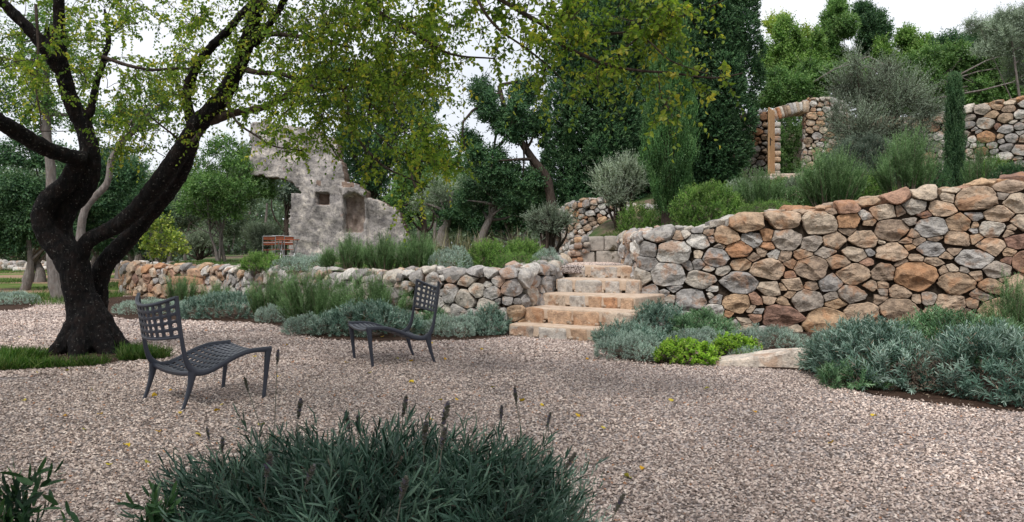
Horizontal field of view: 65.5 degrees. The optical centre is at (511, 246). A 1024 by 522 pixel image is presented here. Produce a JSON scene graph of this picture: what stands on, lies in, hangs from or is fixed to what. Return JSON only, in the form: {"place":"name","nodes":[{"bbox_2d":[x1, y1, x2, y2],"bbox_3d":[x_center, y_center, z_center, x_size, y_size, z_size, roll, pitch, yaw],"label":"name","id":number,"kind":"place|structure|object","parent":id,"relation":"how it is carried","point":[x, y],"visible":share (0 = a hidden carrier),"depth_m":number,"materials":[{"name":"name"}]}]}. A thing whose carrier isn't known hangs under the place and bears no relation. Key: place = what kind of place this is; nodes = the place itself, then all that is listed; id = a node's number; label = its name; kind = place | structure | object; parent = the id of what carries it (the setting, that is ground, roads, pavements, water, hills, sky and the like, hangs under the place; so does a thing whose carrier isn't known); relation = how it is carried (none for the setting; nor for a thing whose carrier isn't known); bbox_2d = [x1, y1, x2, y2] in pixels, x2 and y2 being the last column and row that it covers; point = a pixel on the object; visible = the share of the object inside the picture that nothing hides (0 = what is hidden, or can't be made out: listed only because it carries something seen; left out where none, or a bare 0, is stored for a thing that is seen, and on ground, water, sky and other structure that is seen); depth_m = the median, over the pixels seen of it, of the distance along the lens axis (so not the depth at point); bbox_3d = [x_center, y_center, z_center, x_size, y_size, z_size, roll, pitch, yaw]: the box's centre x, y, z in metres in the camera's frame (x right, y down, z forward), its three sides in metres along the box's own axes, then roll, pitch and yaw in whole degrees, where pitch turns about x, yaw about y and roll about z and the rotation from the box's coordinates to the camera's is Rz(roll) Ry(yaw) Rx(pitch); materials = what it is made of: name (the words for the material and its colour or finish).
{"place":"outdoors","nodes":[
{"label":"outdoors","id":0,"kind":"place"},
{"bbox_2d":[0,297,35,310],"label":"soil","id":1,"kind":"structure","parent":0,"point":[5,307],"depth_m":18.45,"materials":[{"name":"brown soil"}]},
{"bbox_2d":[0,290,40,304],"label":"santolina bush","id":2,"kind":"object","parent":1,"relation":"on","point":[5,296],"visible":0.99,"depth_m":19.17,"materials":[{"name":"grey plant"}]},
{"bbox_2d":[0,339,176,369],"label":"grass","id":3,"kind":"structure","parent":0,"point":[13,358],"depth_m":9.59,"materials":[{"name":"green plant"}]},
{"bbox_2d":[0,0,745,356],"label":"shade tree","id":4,"kind":"object","parent":3,"relation":"on","point":[390,68],"visible":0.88,"depth_m":8.98,"materials":[{"name":"green plant"}]},
{"bbox_2d":[0,255,568,300],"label":"ground","id":5,"kind":"structure","parent":0,"point":[9,286],"depth_m":29.96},
{"bbox_2d":[0,126,77,290],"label":"broadleaf tree","id":6,"kind":"object","parent":5,"relation":"on","point":[16,232],"visible":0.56,"depth_m":25.59,"materials":[{"name":"green plant"}]},
{"bbox_2d":[21,219,89,281],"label":"broadleaf tree","id":7,"kind":"object","parent":5,"relation":"on","point":[39,274],"visible":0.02,"depth_m":31.92,"materials":[{"name":"grey plant"}]},
{"bbox_2d":[0,0,118,298],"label":"broadleaf tree","id":8,"kind":"object","parent":5,"relation":"on","point":[54,285],"visible":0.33,"depth_m":20.87,"materials":[{"name":"green plant"}]},
{"bbox_2d":[45,141,152,267],"bbox_3d":[-15.107,-1.296,29.082,4.070,5.686,2.886,0,0,0],"label":"broadleaf tree","id":9,"kind":"object","parent":5,"relation":"on","point":[104,208],"visible":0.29,"depth_m":28.76,"materials":[{"name":"green plant"}]},
{"bbox_2d":[99,167,179,278],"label":"broadleaf tree","id":10,"kind":"object","parent":5,"relation":"on","point":[166,211],"visible":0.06,"depth_m":35.62,"materials":[{"name":"green plant"}]},
{"bbox_2d":[144,138,268,260],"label":"broadleaf tree","id":11,"kind":"object","parent":5,"relation":"on","point":[182,223],"visible":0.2,"depth_m":45.75,"materials":[{"name":"green plant"}]},
{"bbox_2d":[0,139,542,262],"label":"distant wood","id":12,"kind":"object","parent":5,"relation":"on","point":[235,247],"visible":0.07,"depth_m":58.31,"materials":[{"name":"green plant"}]},
{"bbox_2d":[118,253,572,333],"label":"dry stone wall","id":13,"kind":"structure","parent":5,"relation":"on","point":[514,289],"depth_m":13.62,"materials":[{"name":"grey stone"}]},
{"bbox_2d":[509,265,666,340],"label":"stone steps","id":14,"kind":"structure","parent":5,"relation":"on","point":[579,306],"depth_m":12.62,"materials":[{"name":"beige stone"}]},
{"bbox_2d":[108,296,508,340],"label":"soil","id":15,"kind":"structure","parent":0,"point":[385,337],"depth_m":14.91,"materials":[{"name":"brown soil"}]},
{"bbox_2d":[76,72,180,240],"bbox_3d":[-9.072,-1.480,18.969,2.713,5.623,1.407,0,0,0],"label":"broadleaf tree","id":16,"kind":"object","parent":15,"relation":"on","point":[85,209],"visible":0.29,"depth_m":18.93,"materials":[{"name":"green plant"}]},
{"bbox_2d":[161,273,200,304],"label":"rosemary bush","id":17,"kind":"object","parent":15,"relation":"on","point":[181,288],"visible":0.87,"depth_m":18.49,"materials":[{"name":"green plant"}]},
{"bbox_2d":[179,289,258,319],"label":"lavender bush","id":18,"kind":"object","parent":15,"relation":"on","point":[234,297],"visible":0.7,"depth_m":15.39,"materials":[{"name":"green plant"}]},
{"bbox_2d":[243,267,289,319],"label":"rosemary bush","id":19,"kind":"object","parent":15,"relation":"on","point":[258,298],"visible":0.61,"depth_m":15.07,"materials":[{"name":"green plant"}]},
{"bbox_2d":[280,311,328,335],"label":"santolina bush","id":20,"kind":"object","parent":15,"relation":"on","point":[295,323],"visible":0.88,"depth_m":12.48,"materials":[{"name":"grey plant"}]},
{"bbox_2d":[271,263,349,326],"bbox_3d":[-3.473,0.852,13.927,1.485,1.144,1.023,0,0,0],"label":"rosemary bush","id":21,"kind":"object","parent":15,"relation":"on","point":[317,303],"visible":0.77,"depth_m":13.77,"materials":[{"name":"green plant"}]},
{"bbox_2d":[306,297,425,337],"bbox_3d":[-2.252,1.156,12.620,1.855,0.739,1.243,0,0,0],"label":"lavender bush","id":22,"kind":"object","parent":15,"relation":"on","point":[337,316],"visible":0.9,"depth_m":12.37,"materials":[{"name":"green plant"}]},
{"bbox_2d":[333,261,413,324],"bbox_3d":[-2.300,0.823,13.604,1.543,1.202,0.914,0,0,0],"label":"rosemary bush","id":23,"kind":"object","parent":15,"relation":"on","point":[376,291],"visible":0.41,"depth_m":13.50,"materials":[{"name":"green plant"}]},
{"bbox_2d":[416,312,495,337],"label":"santolina bush","id":24,"kind":"object","parent":15,"relation":"on","point":[450,330],"visible":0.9,"depth_m":12.33,"materials":[{"name":"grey plant"}]},
{"bbox_2d":[461,301,511,335],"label":"lavender bush","id":25,"kind":"object","parent":15,"relation":"on","point":[484,316],"visible":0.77,"depth_m":12.49,"materials":[{"name":"green plant"}]},
{"bbox_2d":[0,295,1023,521],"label":"gravel court","id":26,"kind":"object","parent":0,"point":[698,504],"visible":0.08,"depth_m":6.16,"materials":[{"name":"beige gravel"}]},
{"bbox_2d":[0,456,79,521],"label":"leafy plant","id":27,"kind":"object","parent":26,"relation":"on","point":[10,500],"visible":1,"depth_m":2.07,"materials":[{"name":"green plant"}]},
{"bbox_2d":[116,479,184,521],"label":"leafy plant","id":28,"kind":"object","parent":26,"relation":"on","point":[153,511],"visible":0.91,"depth_m":2.10,"materials":[{"name":"green plant"}]},
{"bbox_2d":[135,293,271,410],"bbox_3d":[-2.868,0.912,7.292,0.775,0.987,1.048,0,0,42],"label":"lounge chair","id":29,"kind":"object","parent":26,"relation":"on","point":[225,352],"visible":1,"depth_m":7.15,"materials":[{"name":"paint"}]},
{"bbox_2d":[119,349,349,521],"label":"lavender bush","id":30,"kind":"object","parent":26,"relation":"on","point":[205,481],"visible":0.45,"depth_m":2.32,"materials":[{"name":"green plant"}]},
{"bbox_2d":[193,395,505,521],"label":"lavender bush","id":31,"kind":"object","parent":26,"relation":"on","point":[337,494],"visible":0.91,"depth_m":2.21,"materials":[{"name":"green plant"}]},
{"bbox_2d":[348,279,440,366],"bbox_3d":[-1.398,0.912,9.778,1.048,0.987,0.775,0,0,-27],"label":"lounge chair","id":32,"kind":"object","parent":26,"relation":"on","point":[368,327],"visible":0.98,"depth_m":9.87,"materials":[{"name":"paint"}]},
{"bbox_2d":[363,387,625,521],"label":"lavender bush","id":33,"kind":"object","parent":26,"relation":"on","point":[523,482],"visible":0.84,"depth_m":2.30,"materials":[{"name":"green plant"}]},
{"bbox_2d":[525,453,617,521],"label":"lavender bush","id":34,"kind":"object","parent":26,"relation":"on","point":[570,519],"visible":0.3,"depth_m":2.56,"materials":[{"name":"green plant"}]},
{"bbox_2d":[0,0,1023,246],"label":"sky","id":35,"kind":"structure","parent":0,"point":[932,15],"materials":[{"name":"white"}]},
{"bbox_2d":[180,116,972,273],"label":"terrace ground","id":36,"kind":"structure","parent":0,"point":[604,227],"depth_m":22.77,"materials":[{"name":"green plant"}]},
{"bbox_2d":[138,210,191,263],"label":"sapling","id":37,"kind":"object","parent":36,"relation":"on","point":[150,247],"visible":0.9,"depth_m":26.87,"materials":[{"name":"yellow plant"}]},
{"bbox_2d":[180,226,228,259],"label":"olive bush","id":38,"kind":"object","parent":36,"relation":"on","point":[197,242],"visible":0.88,"depth_m":33.80,"materials":[{"name":"green plant"}]},
{"bbox_2d":[170,131,283,261],"bbox_3d":[-10.879,-1.834,29.838,4.107,5.086,3.362,0,0,0],"label":"broadleaf tree","id":39,"kind":"object","parent":36,"relation":"on","point":[230,190],"visible":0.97,"depth_m":29.73,"materials":[{"name":"green plant"}]},
{"bbox_2d":[237,219,284,253],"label":"olive bush","id":40,"kind":"object","parent":36,"relation":"on","point":[255,233],"visible":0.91,"depth_m":31.14,"materials":[{"name":"green plant"}]},
{"bbox_2d":[235,249,286,273],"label":"leafy bush","id":41,"kind":"object","parent":36,"relation":"on","point":[254,258],"visible":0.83,"depth_m":17.58,"materials":[{"name":"green plant"}]},
{"bbox_2d":[265,179,300,257],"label":"broadleaf tree","id":42,"kind":"object","parent":36,"relation":"on","point":[288,189],"visible":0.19,"depth_m":36.67,"materials":[{"name":"green plant"}]},
{"bbox_2d":[108,257,494,288],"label":"terrace grass","id":43,"kind":"structure","parent":36,"relation":"on","point":[229,262],"depth_m":25.22,"materials":[{"name":"green plant"}]},
{"bbox_2d":[248,121,412,256],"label":"ruined wall","id":44,"kind":"structure","parent":36,"relation":"on","point":[326,210],"depth_m":30.02,"materials":[{"name":"stone"}]},
{"bbox_2d":[333,228,364,268],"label":"rosemary bush","id":45,"kind":"object","parent":36,"relation":"on","point":[347,258],"visible":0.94,"depth_m":15.70,"materials":[{"name":"green plant"}]},
{"bbox_2d":[283,54,443,212],"bbox_3d":[-7.060,-4.236,38.051,6.846,10.061,5.505,0,0,18],"label":"broadleaf tree","id":46,"kind":"object","parent":36,"relation":"on","point":[353,167],"visible":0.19,"depth_m":37.01,"materials":[{"name":"green plant"}]},
{"bbox_2d":[358,227,408,270],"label":"rosemary bush","id":47,"kind":"object","parent":36,"relation":"on","point":[385,256],"visible":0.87,"depth_m":15.48,"materials":[{"name":"green plant"}]},
{"bbox_2d":[392,229,441,267],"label":"rosemary bush","id":48,"kind":"object","parent":36,"relation":"on","point":[411,256],"visible":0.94,"depth_m":15.28,"materials":[{"name":"green plant"}]},
{"bbox_2d":[380,107,453,256],"bbox_3d":[-3.583,-2.624,33.053,2.892,6.564,3.185,0,0,43],"label":"broadleaf tree","id":49,"kind":"object","parent":36,"relation":"on","point":[412,185],"visible":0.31,"depth_m":32.93,"materials":[{"name":"green plant"}]},
{"bbox_2d":[405,172,481,246],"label":"broadleaf tree","id":50,"kind":"object","parent":36,"relation":"on","point":[443,194],"visible":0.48,"depth_m":29.76,"materials":[{"name":"green plant"}]},
{"bbox_2d":[428,244,473,268],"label":"santolina bush","id":51,"kind":"object","parent":36,"relation":"on","point":[451,255],"visible":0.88,"depth_m":14.65,"materials":[{"name":"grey plant"}]},
{"bbox_2d":[427,225,536,263],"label":"dry grass","id":52,"kind":"structure","parent":36,"relation":"on","point":[468,240],"depth_m":20.41,"materials":[{"name":"plant"}]},
{"bbox_2d":[432,187,542,244],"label":"broadleaf tree","id":53,"kind":"object","parent":36,"relation":"on","point":[509,225],"visible":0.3,"depth_m":29.64,"materials":[{"name":"green plant"}]},
{"bbox_2d":[462,236,513,268],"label":"leafy bush","id":54,"kind":"object","parent":36,"relation":"on","point":[485,251],"visible":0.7,"depth_m":14.90,"materials":[{"name":"green plant"}]},
{"bbox_2d":[448,165,530,244],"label":"broadleaf tree","id":55,"kind":"object","parent":36,"relation":"on","point":[466,197],"visible":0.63,"depth_m":23.80,"materials":[{"name":"green plant"}]},
{"bbox_2d":[455,68,558,237],"bbox_3d":[-0.127,-2.506,20.877,2.764,4.604,1.875,0,0,0],"label":"broadleaf tree","id":56,"kind":"object","parent":36,"relation":"on","point":[515,131],"visible":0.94,"depth_m":20.78,"materials":[{"name":"green plant"}]},
{"bbox_2d":[504,236,547,262],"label":"leafy bush","id":57,"kind":"object","parent":36,"relation":"on","point":[520,246],"visible":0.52,"depth_m":15.45,"materials":[{"name":"green plant"}]},
{"bbox_2d":[518,197,583,255],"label":"olive bush","id":58,"kind":"object","parent":36,"relation":"on","point":[550,222],"visible":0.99,"depth_m":18.35,"materials":[{"name":"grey plant"}]},
{"bbox_2d":[524,0,659,215],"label":"conifer tree","id":59,"kind":"object","parent":36,"relation":"on","point":[570,172],"visible":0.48,"depth_m":22.68,"materials":[{"name":"green plant"}]},
{"bbox_2d":[561,264,624,273],"bbox_3d":[1.551,0.410,15.500,1.504,0.159,2.502,0,0,0],"label":"landing","id":60,"kind":"object","parent":36,"relation":"on","point":[571,269],"visible":0.16,"depth_m":14.25,"materials":[{"name":"beige stone"}]},
{"bbox_2d":[567,236,590,261],"bbox_3d":[1.388,0.098,16.627,0.476,0.639,0.570,0,0,0],"label":"rubble pile","id":61,"kind":"object","parent":60,"relation":"on","point":[577,251],"visible":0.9,"depth_m":16.40,"materials":[{"name":"stone"}]},
{"bbox_2d":[582,236,619,262],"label":"block wall","id":62,"kind":"structure","parent":36,"relation":"on","point":[603,249],"depth_m":16.46,"materials":[{"name":"grey stone"}]},
{"bbox_2d":[554,197,653,254],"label":"dry stone wall","id":63,"kind":"structure","parent":36,"relation":"on","point":[591,220],"depth_m":19.97,"materials":[{"name":"beige stone"}]},
{"bbox_2d":[584,146,648,230],"bbox_3d":[2.366,-1.217,17.586,1.354,2.002,1.506,0,0,-41],"label":"olive bush","id":64,"kind":"object","parent":36,"relation":"on","point":[619,186],"visible":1,"depth_m":17.41,"materials":[{"name":"green plant"}]},
{"bbox_2d":[613,200,657,232],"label":"leafy bush","id":65,"kind":"object","parent":36,"relation":"on","point":[643,221],"visible":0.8,"depth_m":16.38,"materials":[{"name":"green plant"}]},
{"bbox_2d":[635,0,700,224],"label":"cypress tree","id":66,"kind":"object","parent":36,"relation":"on","point":[666,179],"visible":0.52,"depth_m":15.75,"materials":[{"name":"green plant"}]},
{"bbox_2d":[645,0,767,190],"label":"conifer tree","id":67,"kind":"object","parent":36,"relation":"on","point":[722,121],"visible":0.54,"depth_m":22.48,"materials":[{"name":"green plant"}]},
{"bbox_2d":[668,177,749,224],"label":"leafy bush","id":68,"kind":"object","parent":36,"relation":"on","point":[713,193],"visible":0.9,"depth_m":14.69,"materials":[{"name":"green plant"}]},
{"bbox_2d":[732,162,788,210],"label":"rosemary bush","id":69,"kind":"object","parent":36,"relation":"on","point":[760,186],"visible":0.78,"depth_m":15.45,"materials":[{"name":"green plant"}]},
{"bbox_2d":[766,184,807,208],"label":"leafy bush","id":70,"kind":"object","parent":36,"relation":"on","point":[792,193],"visible":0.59,"depth_m":15.20,"materials":[{"name":"green plant"}]},
{"bbox_2d":[777,104,802,172],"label":"green shrub","id":71,"kind":"object","parent":36,"relation":"on","point":[787,154],"visible":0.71,"depth_m":26.94,"materials":[{"name":"green plant"}]},
{"bbox_2d":[727,97,853,180],"bbox_3d":[8.612,-3.089,24.278,4.682,3.178,2.477,0,0,0],"label":"stone doorway","id":72,"kind":"structure","parent":36,"relation":"on","point":[767,137],"depth_m":24.60,"materials":[{"name":"brown stone"}]},
{"bbox_2d":[768,107,774,173],"bbox_3d":[7.912,-3.160,24.200,0.100,2.040,0.854,0,0,29],"label":"door","id":73,"kind":"structure","parent":72,"relation":"in","point":[771,114],"depth_m":24.11,"materials":[{"name":"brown wood"}]},
{"bbox_2d":[748,12,835,125],"bbox_3d":[11.508,-7.211,33.127,3.577,4.766,3.011,0,0,0],"label":"broadleaf tree","id":74,"kind":"object","parent":36,"relation":"on","point":[789,40],"visible":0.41,"depth_m":32.45,"materials":[{"name":"green plant"}]},
{"bbox_2d":[792,138,871,206],"bbox_3d":[5.745,-1.326,14.444,1.273,1.260,1.336,0,0,45],"label":"rosemary bush","id":75,"kind":"object","parent":36,"relation":"on","point":[847,187],"visible":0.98,"depth_m":14.20,"materials":[{"name":"green plant"}]},
{"bbox_2d":[815,0,861,75],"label":"broadleaf tree","id":76,"kind":"object","parent":36,"relation":"on","point":[838,18],"visible":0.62,"depth_m":33.52,"materials":[{"name":"green plant"}]},
{"bbox_2d":[812,128,913,186],"bbox_3d":[8.216,-1.917,18.623,2.577,1.637,1.916,0,0,0],"label":"leafy bush","id":77,"kind":"object","parent":36,"relation":"on","point":[864,144],"visible":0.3,"depth_m":18.26,"materials":[{"name":"green plant"}]},
{"bbox_2d":[849,0,895,114],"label":"broadleaf tree","id":78,"kind":"object","parent":36,"relation":"on","point":[874,20],"visible":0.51,"depth_m":34.35,"materials":[{"name":"green plant"}]},
{"bbox_2d":[810,36,946,182],"bbox_3d":[9.419,-3.222,19.962,3.879,4.165,2.681,0,0,0],"label":"olive tree","id":79,"kind":"object","parent":36,"relation":"on","point":[871,90],"visible":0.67,"depth_m":19.88,"materials":[{"name":"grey plant"}]},
{"bbox_2d":[758,34,1023,117],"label":"thicket","id":80,"kind":"object","parent":36,"relation":"on","point":[980,82],"visible":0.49,"depth_m":27.64,"materials":[{"name":"green plant"}]},
{"bbox_2d":[867,21,940,116],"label":"broadleaf tree","id":81,"kind":"object","parent":36,"relation":"on","point":[907,39],"visible":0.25,"depth_m":33.59,"materials":[{"name":"green plant"}]},
{"bbox_2d":[867,124,945,192],"bbox_3d":[7.069,-1.542,14.281,1.327,1.400,1.072,0,0,0],"label":"rosemary bush","id":82,"kind":"object","parent":36,"relation":"on","point":[906,168],"visible":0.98,"depth_m":14.16,"materials":[{"name":"green plant"}]},
{"bbox_2d":[940,70,967,186],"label":"cypress tree","id":83,"kind":"object","parent":36,"relation":"on","point":[954,135],"visible":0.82,"depth_m":16.89,"materials":[{"name":"green plant"}]},
{"bbox_2d":[897,95,1023,171],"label":"retaining wall","id":84,"kind":"structure","parent":36,"relation":"on","point":[1000,123],"depth_m":22.91,"materials":[{"name":"stone"}]},
{"bbox_2d":[926,12,1023,56],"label":"broadleaf tree","id":85,"kind":"object","parent":36,"relation":"on","point":[952,36],"visible":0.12,"depth_m":32.51,"materials":[{"name":"green plant"}]},
{"bbox_2d":[956,138,997,183],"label":"rosemary bush","id":86,"kind":"object","parent":36,"relation":"on","point":[977,168],"visible":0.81,"depth_m":14.97,"materials":[{"name":"green plant"}]},
{"bbox_2d":[950,1,1023,98],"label":"broadleaf tree","id":87,"kind":"object","parent":36,"relation":"on","point":[991,45],"visible":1,"depth_m":22.84,"materials":[{"name":"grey plant"}]},
{"bbox_2d":[602,331,1023,410],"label":"soil","id":88,"kind":"structure","parent":0,"point":[935,397],"depth_m":7.56,"materials":[{"name":"brown soil"}]},
{"bbox_2d":[588,316,671,348],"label":"lavender bush","id":89,"kind":"object","parent":88,"relation":"on","point":[611,330],"visible":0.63,"depth_m":11.03,"materials":[{"name":"green plant"}]},
{"bbox_2d":[593,329,671,360],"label":"santolina bush","id":90,"kind":"object","parent":88,"relation":"on","point":[629,339],"visible":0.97,"depth_m":9.83,"materials":[{"name":"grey plant"}]},
{"bbox_2d":[630,297,697,337],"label":"lavender bush","id":91,"kind":"object","parent":88,"relation":"on","point":[659,313],"visible":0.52,"depth_m":11.94,"materials":[{"name":"green plant"}]},
{"bbox_2d":[651,335,720,365],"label":"herb bush","id":92,"kind":"object","parent":88,"relation":"on","point":[688,347],"visible":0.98,"depth_m":9.45,"materials":[{"name":"green plant"}]},
{"bbox_2d":[663,326,729,352],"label":"santolina bush","id":93,"kind":"object","parent":88,"relation":"on","point":[701,334],"visible":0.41,"depth_m":10.59,"materials":[{"name":"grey plant"}]},
{"bbox_2d":[667,306,740,342],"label":"lavender bush","id":94,"kind":"object","parent":88,"relation":"on","point":[700,319],"visible":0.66,"depth_m":11.49,"materials":[{"name":"green plant"}]},
{"bbox_2d":[709,331,762,355],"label":"herb bush","id":95,"kind":"object","parent":88,"relation":"on","point":[733,342],"visible":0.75,"depth_m":10.10,"materials":[{"name":"green plant"}]},
{"bbox_2d":[706,348,804,368],"bbox_3d":[2.953,1.302,9.440,1.323,0.253,0.576,0,0,20],"label":"boulder","id":96,"kind":"object","parent":88,"relation":"on","point":[779,357],"visible":0.73,"depth_m":9.20,"materials":[{"name":"stone"}]},
{"bbox_2d":[729,323,808,349],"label":"santolina bush","id":97,"kind":"object","parent":88,"relation":"on","point":[767,332],"visible":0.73,"depth_m":10.79,"materials":[{"name":"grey plant"}]},
{"bbox_2d":[815,354,891,389],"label":"lavender bush","id":98,"kind":"object","parent":88,"relation":"on","point":[826,376],"visible":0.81,"depth_m":7.85,"materials":[{"name":"green plant"}]},
{"bbox_2d":[793,310,942,394],"bbox_3d":[3.756,1.062,8.310,1.324,0.781,1.777,0,0,-16],"label":"lavender bush","id":99,"kind":"object","parent":88,"relation":"on","point":[880,339],"visible":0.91,"depth_m":8.04,"materials":[{"name":"green plant"}]},
{"bbox_2d":[890,349,963,393],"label":"dry shrub","id":100,"kind":"object","parent":88,"relation":"on","point":[914,380],"visible":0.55,"depth_m":7.61,"materials":[{"name":"green plant"}]},
{"bbox_2d":[864,303,1023,369],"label":"lavender bush","id":101,"kind":"object","parent":88,"relation":"on","point":[929,326],"visible":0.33,"depth_m":9.26,"materials":[{"name":"green plant"}]},
{"bbox_2d":[908,315,1023,406],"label":"lavender bush","id":102,"kind":"object","parent":88,"relation":"on","point":[971,343],"visible":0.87,"depth_m":7.29,"materials":[{"name":"green plant"}]},
{"bbox_2d":[976,267,1023,331],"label":"rosemary bush","id":103,"kind":"object","parent":88,"relation":"on","point":[1016,310],"visible":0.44,"depth_m":10.27,"materials":[{"name":"green plant"}]},
{"bbox_2d":[616,171,1023,332],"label":"dry stone wall","id":104,"kind":"structure","parent":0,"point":[900,252],"depth_m":12.91,"materials":[{"name":"beige stone"}]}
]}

